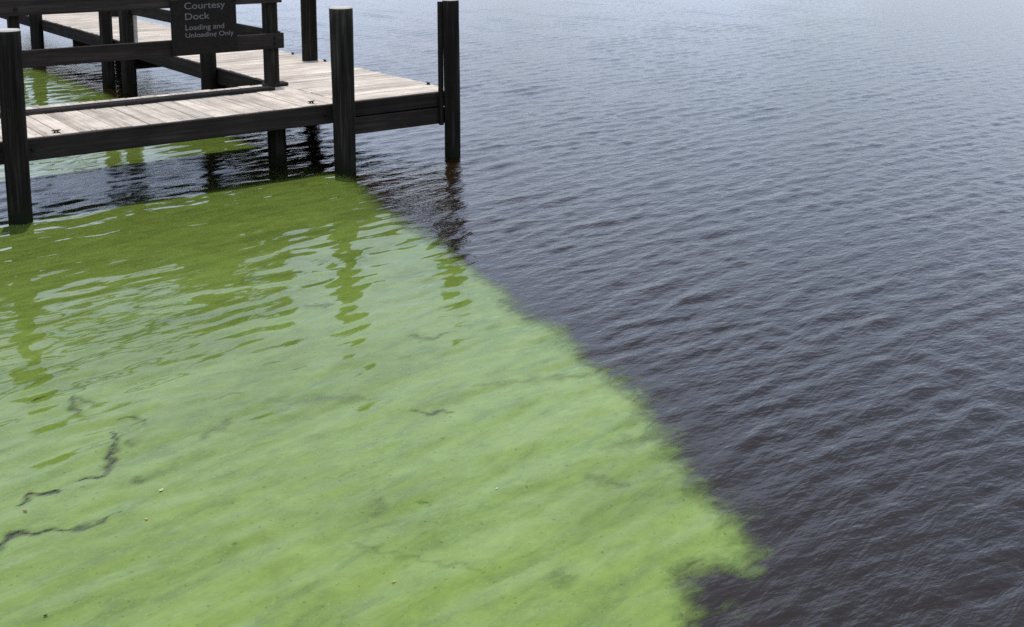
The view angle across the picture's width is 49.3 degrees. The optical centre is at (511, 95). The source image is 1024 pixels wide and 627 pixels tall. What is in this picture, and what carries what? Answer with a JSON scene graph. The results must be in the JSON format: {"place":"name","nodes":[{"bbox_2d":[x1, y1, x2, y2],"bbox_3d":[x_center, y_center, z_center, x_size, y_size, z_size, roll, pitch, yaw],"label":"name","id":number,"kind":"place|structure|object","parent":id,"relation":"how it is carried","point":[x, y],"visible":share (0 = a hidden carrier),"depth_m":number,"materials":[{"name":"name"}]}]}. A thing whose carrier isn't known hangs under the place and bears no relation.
{"place":"outdoors","nodes":[
{"label":"outdoors","id":0,"kind":"place"},
{"bbox_2d":[0,0,1023,626],"bbox_3d":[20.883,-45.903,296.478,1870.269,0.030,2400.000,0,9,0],"label":"water","id":1,"kind":"structure","parent":0,"point":[762,260],"depth_m":8.82,"materials":[{"name":"grey liquid"}]},
{"bbox_2d":[0,0,460,224],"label":"wooden dock","id":2,"kind":"object","parent":1,"relation":"in","point":[257,81],"visible":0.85,"depth_m":10.70,"materials":[{"name":"brown wood"}]},
{"bbox_2d":[169,0,237,55],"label":"dock sign","id":3,"kind":"object","parent":2,"relation":"attached to","point":[202,26],"visible":1,"depth_m":11.04,"materials":[{"name":"black metal"}]},
{"bbox_2d":[0,69,749,626],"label":"algae film","id":4,"kind":"object","parent":1,"relation":"on","point":[278,369],"visible":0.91,"depth_m":5.28,"materials":[{"name":"green plant"}]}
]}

